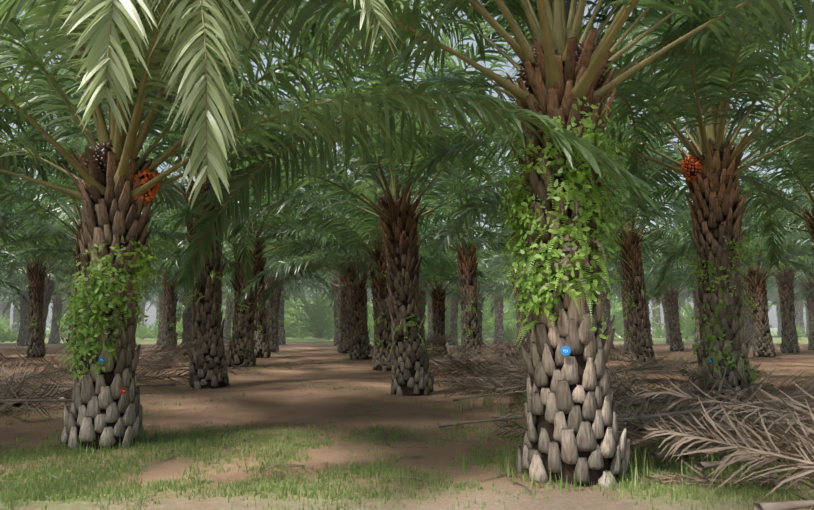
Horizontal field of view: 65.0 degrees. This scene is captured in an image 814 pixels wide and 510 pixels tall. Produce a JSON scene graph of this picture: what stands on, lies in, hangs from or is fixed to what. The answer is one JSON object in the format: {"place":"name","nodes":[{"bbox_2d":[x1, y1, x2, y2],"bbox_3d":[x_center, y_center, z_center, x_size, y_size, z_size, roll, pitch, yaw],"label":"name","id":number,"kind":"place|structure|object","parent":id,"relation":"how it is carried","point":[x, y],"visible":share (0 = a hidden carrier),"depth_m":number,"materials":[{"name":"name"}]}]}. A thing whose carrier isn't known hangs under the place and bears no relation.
{"place":"outdoors","nodes":[
{"label":"outdoors","id":0,"kind":"place"},
{"bbox_2d":[0,328,813,509],"bbox_3d":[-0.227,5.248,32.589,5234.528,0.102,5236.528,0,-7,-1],"label":"ground","id":1,"kind":"structure","parent":0,"point":[326,402],"depth_m":9.43,"materials":[{"name":"soil"}]},
{"bbox_2d":[0,295,11,328],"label":"palm","id":2,"kind":"object","parent":1,"relation":"on","point":[7,312],"visible":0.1,"depth_m":114.22,"materials":[{"name":"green plant"}]},
{"bbox_2d":[0,314,16,332],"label":"undergrowth","id":3,"kind":"object","parent":1,"relation":"on","point":[1,319],"visible":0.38,"depth_m":82.68,"materials":[{"name":"green plant"}]},
{"bbox_2d":[0,327,17,342],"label":"undergrowth","id":4,"kind":"object","parent":1,"relation":"on","point":[4,335],"visible":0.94,"depth_m":61.73,"materials":[{"name":"green plant"}]},
{"bbox_2d":[4,329,18,341],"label":"undergrowth","id":5,"kind":"object","parent":1,"relation":"on","point":[13,337],"visible":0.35,"depth_m":63.50,"materials":[{"name":"green plant"}]},
{"bbox_2d":[2,288,20,336],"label":"palm","id":6,"kind":"object","parent":1,"relation":"on","point":[16,317],"visible":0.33,"depth_m":106.65,"materials":[{"name":"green plant"}]},
{"bbox_2d":[0,277,23,314],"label":"palm","id":7,"kind":"object","parent":1,"relation":"on","point":[5,295],"visible":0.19,"depth_m":50.81,"materials":[{"name":"green plant"}]},
{"bbox_2d":[0,14,27,246],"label":"palm","id":8,"kind":"object","parent":1,"relation":"on","point":[13,27],"visible":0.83,"depth_m":6.92,"materials":[{"name":"green plant"}]},
{"bbox_2d":[0,248,28,302],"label":"palm","id":9,"kind":"object","parent":1,"relation":"on","point":[12,287],"visible":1,"depth_m":31.30,"materials":[{"name":"green plant"}]},
{"bbox_2d":[0,75,47,184],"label":"palm","id":10,"kind":"object","parent":1,"relation":"on","point":[6,180],"visible":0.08,"depth_m":16.07,"materials":[{"name":"green plant"}]},
{"bbox_2d":[0,254,59,283],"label":"palm","id":11,"kind":"object","parent":1,"relation":"on","point":[25,271],"visible":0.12,"depth_m":40.66,"materials":[{"name":"green plant"}]},
{"bbox_2d":[0,203,63,283],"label":"palm","id":12,"kind":"object","parent":1,"relation":"on","point":[58,279],"visible":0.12,"depth_m":35.88,"materials":[{"name":"green plant"}]},
{"bbox_2d":[0,244,67,293],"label":"palm","id":13,"kind":"object","parent":1,"relation":"on","point":[22,277],"visible":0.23,"depth_m":46.74,"materials":[{"name":"green plant"}]},
{"bbox_2d":[0,243,69,345],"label":"palm","id":14,"kind":"object","parent":1,"relation":"on","point":[22,338],"visible":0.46,"depth_m":55.13,"materials":[{"name":"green plant"}]},
{"bbox_2d":[0,271,69,343],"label":"palm","id":15,"kind":"object","parent":1,"relation":"on","point":[56,302],"visible":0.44,"depth_m":62.45,"materials":[{"name":"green plant"}]},
{"bbox_2d":[0,198,75,344],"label":"palm","id":16,"kind":"object","parent":1,"relation":"on","point":[49,287],"visible":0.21,"depth_m":44.59,"materials":[{"name":"green plant"}]},
{"bbox_2d":[11,289,66,336],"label":"palm","id":17,"kind":"object","parent":1,"relation":"on","point":[64,306],"visible":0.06,"depth_m":107.90,"materials":[{"name":"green plant"}]},
{"bbox_2d":[0,175,79,357],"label":"palm","id":18,"kind":"object","parent":1,"relation":"on","point":[36,337],"visible":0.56,"depth_m":32.83,"materials":[{"name":"green plant"}]},
{"bbox_2d":[45,315,68,337],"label":"undergrowth","id":19,"kind":"object","parent":1,"relation":"on","point":[61,332],"visible":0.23,"depth_m":85.47,"materials":[{"name":"green plant"}]},
{"bbox_2d":[0,112,146,263],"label":"palm","id":20,"kind":"object","parent":1,"relation":"on","point":[37,236],"visible":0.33,"depth_m":25.72,"materials":[{"name":"green plant"}]},
{"bbox_2d":[2,246,149,345],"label":"palm","id":21,"kind":"object","parent":1,"relation":"on","point":[26,286],"visible":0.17,"depth_m":51.42,"materials":[{"name":"green plant"}]},
{"bbox_2d":[37,174,160,294],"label":"palm","id":22,"kind":"object","parent":1,"relation":"on","point":[57,284],"visible":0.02,"depth_m":40.01,"materials":[{"name":"green plant"}]},
{"bbox_2d":[51,264,157,347],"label":"palm","id":23,"kind":"object","parent":1,"relation":"on","point":[66,289],"depth_m":46.43,"materials":[{"name":"green plant"}]},
{"bbox_2d":[0,1,218,246],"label":"palm","id":24,"kind":"object","parent":1,"relation":"on","point":[6,114],"visible":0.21,"depth_m":14.49,"materials":[{"name":"green plant"}]},
{"bbox_2d":[0,43,251,373],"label":"palm","id":25,"kind":"object","parent":1,"relation":"on","point":[69,183],"visible":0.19,"depth_m":21.64,"materials":[{"name":"green plant"}]},
{"bbox_2d":[0,175,258,292],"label":"palm","id":26,"kind":"object","parent":1,"relation":"on","point":[162,249],"visible":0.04,"depth_m":28.91,"materials":[{"name":"green plant"}]},
{"bbox_2d":[136,323,154,338],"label":"undergrowth","id":27,"kind":"object","parent":1,"relation":"on","point":[140,334],"visible":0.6,"depth_m":77.43,"materials":[{"name":"green plant"}]},
{"bbox_2d":[144,321,158,339],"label":"undergrowth","id":28,"kind":"object","parent":1,"relation":"on","point":[155,334],"visible":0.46,"depth_m":76.71,"materials":[{"name":"green plant"}]},
{"bbox_2d":[69,175,239,353],"bbox_3d":[-14.148,0.712,37.592,9.692,10.562,10.672,0,-4,-10],"label":"palm","id":29,"kind":"object","parent":1,"relation":"on","point":[170,300],"visible":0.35,"depth_m":37.17,"materials":[{"name":"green plant"}]},
{"bbox_2d":[136,279,178,335],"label":"palm","id":30,"kind":"object","parent":1,"relation":"on","point":[142,305],"visible":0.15,"depth_m":99.69,"materials":[{"name":"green plant"}]},
{"bbox_2d":[143,290,180,324],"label":"palm","id":31,"kind":"object","parent":1,"relation":"on","point":[157,304],"visible":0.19,"depth_m":107.40,"materials":[{"name":"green plant"}]},
{"bbox_2d":[139,262,190,344],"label":"palm","id":32,"kind":"object","parent":1,"relation":"on","point":[159,341],"visible":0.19,"depth_m":57.04,"materials":[{"name":"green plant"}]},
{"bbox_2d":[138,243,234,348],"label":"palm","id":33,"kind":"object","parent":1,"relation":"on","point":[187,319],"visible":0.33,"depth_m":45.01,"materials":[{"name":"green plant"}]},
{"bbox_2d":[156,302,225,335],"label":"young palm","id":34,"kind":"object","parent":1,"relation":"on","point":[178,324],"visible":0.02,"depth_m":76.45,"materials":[{"name":"green plant"}]},
{"bbox_2d":[138,226,290,301],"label":"palm","id":35,"kind":"object","parent":1,"relation":"on","point":[285,296],"visible":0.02,"depth_m":52.88,"materials":[{"name":"green plant"}]},
{"bbox_2d":[179,276,289,342],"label":"palm","id":36,"kind":"object","parent":1,"relation":"on","point":[229,310],"visible":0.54,"depth_m":62.17,"materials":[{"name":"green plant"}]},
{"bbox_2d":[222,270,328,306],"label":"palm","id":37,"kind":"object","parent":1,"relation":"on","point":[294,295],"visible":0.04,"depth_m":65.15,"materials":[{"name":"green plant"}]},
{"bbox_2d":[225,224,367,344],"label":"palm","id":38,"kind":"object","parent":1,"relation":"on","point":[281,338],"depth_m":57.31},
{"bbox_2d":[284,295,312,337],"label":"young palm","id":39,"kind":"object","parent":1,"relation":"on","point":[289,309],"visible":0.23,"depth_m":76.25,"materials":[{"name":"green plant"}]},
{"bbox_2d":[293,327,313,338],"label":"undergrowth","id":40,"kind":"object","parent":1,"relation":"on","point":[302,337],"visible":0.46,"depth_m":82.44,"materials":[{"name":"green plant"}]},
{"bbox_2d":[284,289,333,338],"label":"bush","id":41,"kind":"object","parent":1,"relation":"on","point":[318,321],"visible":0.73,"depth_m":68.46,"materials":[{"name":"green plant"}]},
{"bbox_2d":[292,273,333,337],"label":"palm","id":42,"kind":"object","parent":1,"relation":"on","point":[318,288],"visible":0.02,"depth_m":100.33,"materials":[{"name":"green plant"}]},
{"bbox_2d":[295,294,331,336],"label":"young palm","id":43,"kind":"object","parent":1,"relation":"on","point":[308,299],"depth_m":86.71,"materials":[{"name":"green plant"}]},
{"bbox_2d":[280,268,368,345],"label":"palm","id":44,"kind":"object","parent":1,"relation":"on","point":[335,289],"visible":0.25,"depth_m":54.80,"materials":[{"name":"green plant"}]},
{"bbox_2d":[281,250,369,346],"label":"palm","id":45,"kind":"object","parent":1,"relation":"on","point":[338,281],"visible":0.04,"depth_m":48.09,"materials":[{"name":"green plant"}]},
{"bbox_2d":[321,327,333,339],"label":"undergrowth","id":46,"kind":"object","parent":1,"relation":"on","point":[330,337],"visible":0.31,"depth_m":73.10,"materials":[{"name":"green plant"}]},
{"bbox_2d":[231,175,424,352],"bbox_3d":[-4.024,0.583,39.727,13.792,11.298,11.059,4,-7,-26],"label":"palm","id":47,"kind":"object","parent":1,"relation":"on","point":[344,329],"visible":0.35,"depth_m":38.66,"materials":[{"name":"green plant"}]},
{"bbox_2d":[0,0,658,450],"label":"palm","id":48,"kind":"object","parent":1,"relation":"on","point":[110,62],"visible":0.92,"depth_m":8.12,"materials":[{"name":"green plant"}]},
{"bbox_2d":[220,217,453,328],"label":"palm","id":49,"kind":"object","parent":1,"relation":"on","point":[316,286],"depth_m":50.78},
{"bbox_2d":[153,134,522,357],"bbox_3d":[-3.477,-1.126,33.995,21.414,13.512,11.881,2,-7,-16],"label":"palm","id":50,"kind":"object","parent":1,"relation":"on","point":[438,294],"depth_m":34.40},
{"bbox_2d":[309,287,372,308],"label":"palm","id":51,"kind":"object","parent":1,"relation":"on","point":[369,296],"depth_m":106.56,"materials":[{"name":"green plant"}]},
{"bbox_2d":[188,214,507,351],"bbox_3d":[-3.743,1.432,42.694,21.410,10.334,13.686,2,-7,-18],"label":"palm","id":52,"kind":"object","parent":1,"relation":"on","point":[273,318],"depth_m":41.36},
{"bbox_2d":[222,171,490,359],"bbox_3d":[-2.122,0.201,30.683,13.388,9.993,10.758,-1,-5,-18],"label":"palm","id":53,"kind":"object","parent":1,"relation":"on","point":[360,349],"visible":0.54,"depth_m":30.56,"materials":[{"name":"green plant"}]},
{"bbox_2d":[367,301,373,336],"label":"bush","id":54,"kind":"object","parent":1,"relation":"on","point":[371,319],"visible":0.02,"depth_m":72.19,"materials":[{"name":"green plant"}]},
{"bbox_2d":[141,98,615,366],"bbox_3d":[-1.874,-1.219,26.948,20.928,12.040,12.828,1,-7,-13],"label":"palm","id":55,"kind":"object","parent":1,"relation":"on","point":[241,344],"depth_m":25.77,"materials":[{"name":"plant"}]},
{"bbox_2d":[237,141,530,370],"bbox_3d":[-0.984,-0.194,23.968,10.003,9.258,9.550,0,-7,-3],"label":"palm","id":56,"kind":"object","parent":1,"relation":"on","point":[381,326],"visible":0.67,"depth_m":22.92,"materials":[{"name":"green plant"}]},
{"bbox_2d":[0,1,787,388],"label":"palm","id":57,"kind":"object","parent":1,"relation":"on","point":[207,332],"depth_m":16.79,"materials":[{"name":"plant"}]},
{"bbox_2d":[145,1,661,395],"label":"palm","id":58,"kind":"object","parent":1,"relation":"on","point":[396,210],"visible":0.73,"depth_m":14.72,"materials":[{"name":"green plant"}]},
{"bbox_2d":[0,0,813,487],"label":"palm","id":59,"kind":"object","parent":1,"relation":"on","point":[564,222],"visible":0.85,"depth_m":6.61,"materials":[{"name":"green plant"}]},
{"bbox_2d":[560,346,570,355],"bbox_3d":[1.559,0.941,6.277,0.100,0.100,0.011,-2,-7,16],"label":"blue tag","id":60,"kind":"object","parent":59,"relation":"attached to","point":[565,350],"visible":1,"depth_m":6.28,"materials":[{"name":"blue"}]},
{"bbox_2d":[0,328,813,509],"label":"dead fronds","id":61,"kind":"object","parent":1,"relation":"on","point":[504,379],"visible":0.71,"depth_m":8.94,"materials":[{"name":"brown plant"}]},
{"bbox_2d":[0,355,813,509],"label":"grass tufts","id":62,"kind":"object","parent":1,"relation":"on","point":[15,485],"visible":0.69,"depth_m":6.66,"materials":[{"name":"plant"}]},
{"bbox_2d":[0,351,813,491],"bbox_3d":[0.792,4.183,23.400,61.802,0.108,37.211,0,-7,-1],"label":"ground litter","id":63,"kind":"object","parent":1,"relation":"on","point":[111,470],"visible":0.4,"depth_m":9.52,"materials":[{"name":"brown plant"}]},
{"bbox_2d":[424,305,427,336],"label":"bush","id":64,"kind":"object","parent":1,"relation":"on","point":[426,311],"visible":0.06,"depth_m":80.54,"materials":[{"name":"green plant"}]},
{"bbox_2d":[424,276,448,342],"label":"palm","id":65,"kind":"object","parent":1,"relation":"on","point":[430,323],"visible":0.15,"depth_m":64.72,"materials":[{"name":"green plant"}]},
{"bbox_2d":[424,295,493,335],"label":"young palm","id":66,"kind":"object","parent":1,"relation":"on","point":[447,315],"visible":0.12,"depth_m":66.58,"materials":[{"name":"green plant"}]},
{"bbox_2d":[425,258,514,344],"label":"palm","id":67,"kind":"object","parent":1,"relation":"on","point":[454,317],"visible":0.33,"depth_m":56.42,"materials":[{"name":"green plant"}]},
{"bbox_2d":[425,241,529,345],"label":"palm","id":68,"kind":"object","parent":1,"relation":"on","point":[480,318],"visible":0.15,"depth_m":48.46,"materials":[{"name":"green plant"}]},
{"bbox_2d":[449,239,521,343],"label":"palm","id":69,"kind":"object","parent":1,"relation":"on","point":[499,324],"visible":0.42,"depth_m":62.02,"materials":[{"name":"brown plant"}]},
{"bbox_2d":[458,292,514,336],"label":"bush","id":70,"kind":"object","parent":1,"relation":"on","point":[486,323],"visible":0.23,"depth_m":73.72,"materials":[{"name":"green plant"}]},
{"bbox_2d":[487,296,516,334],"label":"bush","id":71,"kind":"object","parent":1,"relation":"on","point":[511,315],"visible":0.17,"depth_m":82.68,"materials":[{"name":"green plant"}]},
{"bbox_2d":[479,257,531,331],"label":"palm","id":72,"kind":"object","parent":1,"relation":"on","point":[530,312],"visible":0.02,"depth_m":54.27,"materials":[{"name":"green plant"}]},
{"bbox_2d":[501,326,515,341],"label":"undergrowth","id":73,"kind":"object","parent":1,"relation":"on","point":[508,336],"visible":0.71,"depth_m":62.33,"materials":[{"name":"green plant"}]},
{"bbox_2d":[504,321,516,338],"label":"undergrowth","id":74,"kind":"object","parent":1,"relation":"on","point":[511,326],"visible":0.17,"depth_m":69.91,"materials":[{"name":"green plant"}]},
{"bbox_2d":[442,189,604,351],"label":"palm","id":75,"kind":"object","parent":1,"relation":"on","point":[525,338],"visible":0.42,"depth_m":40.63,"materials":[{"name":"green plant"}]},
{"bbox_2d":[456,158,679,284],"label":"palm","id":76,"kind":"object","parent":1,"relation":"on","point":[644,243],"depth_m":31.34,"materials":[{"name":"green plant"}]},
{"bbox_2d":[486,242,663,313],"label":"palm","id":77,"kind":"object","parent":1,"relation":"on","point":[511,291],"depth_m":43.85,"materials":[{"name":"green plant"}]},
{"bbox_2d":[398,0,813,417],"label":"palm","id":78,"kind":"object","parent":1,"relation":"on","point":[709,171],"visible":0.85,"depth_m":11.26,"materials":[{"name":"green plant"}]},
{"bbox_2d":[610,295,623,328],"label":"young palm","id":79,"kind":"object","parent":1,"relation":"on","point":[612,313],"visible":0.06,"depth_m":74.52,"materials":[{"name":"green plant"}]},
{"bbox_2d":[610,295,660,336],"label":"bush","id":80,"kind":"object","parent":1,"relation":"on","point":[619,330],"visible":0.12,"depth_m":80.61,"materials":[{"name":"green plant"}]},
{"bbox_2d":[610,228,662,337],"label":"palm","id":81,"kind":"object","parent":1,"relation":"on","point":[656,313],"visible":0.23,"depth_m":97.69,"materials":[{"name":"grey plant"}]},
{"bbox_2d":[601,244,679,345],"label":"palm","id":82,"kind":"object","parent":1,"relation":"on","point":[605,304],"visible":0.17,"depth_m":50.77,"materials":[{"name":"green plant"}]},
{"bbox_2d":[601,258,687,344],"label":"palm","id":83,"kind":"object","parent":1,"relation":"on","point":[619,300],"visible":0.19,"depth_m":55.78,"materials":[{"name":"green plant"}]},
{"bbox_2d":[601,191,692,353],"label":"palm","id":84,"kind":"object","parent":1,"relation":"on","point":[626,345],"visible":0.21,"depth_m":37.66,"materials":[{"name":"green plant"}]},
{"bbox_2d":[496,101,801,366],"bbox_3d":[9.009,-1.137,25.199,11.028,11.482,9.675,-5,-8,37],"label":"palm","id":85,"kind":"object","parent":1,"relation":"on","point":[638,318],"visible":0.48,"depth_m":24.65,"materials":[{"name":"green plant"}]},
{"bbox_2d":[612,284,691,343],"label":"palm","id":86,"kind":"object","parent":1,"relation":"on","point":[663,304],"visible":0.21,"depth_m":59.95,"materials":[{"name":"grey plant"}]},
{"bbox_2d":[620,288,691,337],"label":"palm","id":87,"kind":"object","parent":1,"relation":"on","point":[680,305],"visible":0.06,"depth_m":101.14,"materials":[{"name":"green plant"}]},
{"bbox_2d":[651,326,665,337],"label":"undergrowth","id":88,"kind":"object","parent":1,"relation":"on","point":[660,333],"visible":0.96,"depth_m":87.07,"materials":[{"name":"green plant"}]},
{"bbox_2d":[601,228,746,350],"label":"palm","id":89,"kind":"object","parent":1,"relation":"on","point":[671,294],"visible":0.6,"depth_m":42.08,"materials":[{"name":"green plant"}]},
{"bbox_2d":[661,299,694,340],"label":"young palm","id":90,"kind":"object","parent":1,"relation":"on","point":[688,311],"visible":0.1,"depth_m":73.53,"materials":[{"name":"green plant"}]},
{"bbox_2d":[681,316,694,340],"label":"undergrowth","id":91,"kind":"object","parent":1,"relation":"on","point":[691,329],"visible":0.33,"depth_m":69.25,"materials":[{"name":"green plant"}]},
{"bbox_2d":[602,182,813,303],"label":"palm","id":92,"kind":"object","parent":1,"relation":"on","point":[667,243],"visible":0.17,"depth_m":29.14,"materials":[{"name":"green plant"}]},
{"bbox_2d":[619,219,804,347],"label":"palm","id":93,"kind":"object","parent":1,"relation":"on","point":[696,309],"visible":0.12,"depth_m":47.74,"materials":[{"name":"brown plant"}]},
{"bbox_2d":[627,38,813,350],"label":"palm","id":94,"kind":"object","parent":1,"relation":"on","point":[799,173],"visible":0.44,"depth_m":16.52,"materials":[{"name":"green plant"}]},
{"bbox_2d":[645,181,813,356],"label":"palm","id":95,"kind":"object","parent":1,"relation":"on","point":[762,344],"visible":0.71,"depth_m":33.83,"materials":[{"name":"green plant"}]},
{"bbox_2d":[663,220,801,344],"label":"palm","id":96,"kind":"object","parent":1,"relation":"on","point":[746,339],"visible":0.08,"depth_m":51.56,"materials":[{"name":"green plant"}]},
{"bbox_2d":[678,268,806,344],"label":"palm","id":97,"kind":"object","parent":1,"relation":"on","point":[748,327],"visible":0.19,"depth_m":56.91,"materials":[{"name":"grey plant"}]},
{"bbox_2d":[673,103,813,246],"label":"palm","id":98,"kind":"object","parent":1,"relation":"on","point":[804,203],"visible":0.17,"depth_m":21.89,"materials":[{"name":"green plant"}]},
{"bbox_2d":[680,191,813,352],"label":"palm","id":99,"kind":"object","parent":1,"relation":"on","point":[784,278],"visible":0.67,"depth_m":38.93,"materials":[{"name":"green plant"}]},
{"bbox_2d":[767,283,781,336],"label":"palm","id":100,"kind":"object","parent":1,"relation":"on","point":[779,325],"visible":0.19,"depth_m":107.98,"materials":[{"name":"grey plant"}]},
{"bbox_2d":[746,239,813,349],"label":"palm","id":101,"kind":"object","parent":1,"relation":"on","point":[808,285],"visible":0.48,"depth_m":44.19,"materials":[{"name":"green plant"}]},
{"bbox_2d":[759,163,813,232],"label":"palm","id":102,"kind":"object","parent":1,"relation":"on","point":[794,219],"visible":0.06,"depth_m":33.41,"materials":[{"name":"green plant"}]},
{"bbox_2d":[767,259,806,336],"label":"palm","id":103,"kind":"object","parent":1,"relation":"on","point":[799,307],"visible":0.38,"depth_m":102.72,"materials":[{"name":"grey plant"}]},
{"bbox_2d":[766,266,809,307],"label":"palm","id":104,"kind":"object","parent":1,"relation":"on","point":[800,292],"visible":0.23,"depth_m":50.47,"materials":[{"name":"green plant"}]},
{"bbox_2d":[772,295,808,336],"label":"palm","id":105,"kind":"object","parent":1,"relation":"on","point":[807,328],"visible":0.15,"depth_m":110.92,"materials":[{"name":"grey plant"}]},
{"bbox_2d":[775,201,812,244],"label":"palm","id":106,"kind":"object","parent":1,"relation":"on","point":[804,234],"visible":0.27,"depth_m":28.86,"materials":[{"name":"green plant"}]},
{"bbox_2d":[774,0,813,23],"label":"palm","id":107,"kind":"object","parent":1,"relation":"on","point":[799,7],"visible":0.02,"depth_m":11.65,"materials":[{"name":"green plant"}]},
{"bbox_2d":[796,324,807,338],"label":"undergrowth","id":108,"kind":"object","parent":1,"relation":"on","point":[801,331],"visible":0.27,"depth_m":79.47,"materials":[{"name":"green plant"}]},
{"bbox_2d":[801,251,813,297],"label":"palm","id":109,"kind":"object","parent":1,"relation":"on","point":[806,294],"visible":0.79,"depth_m":39.88,"materials":[{"name":"green plant"}]},
{"bbox_2d":[0,0,813,327],"label":"sky","id":110,"kind":"structure","parent":0,"point":[773,322],"materials":[{"name":"white"}]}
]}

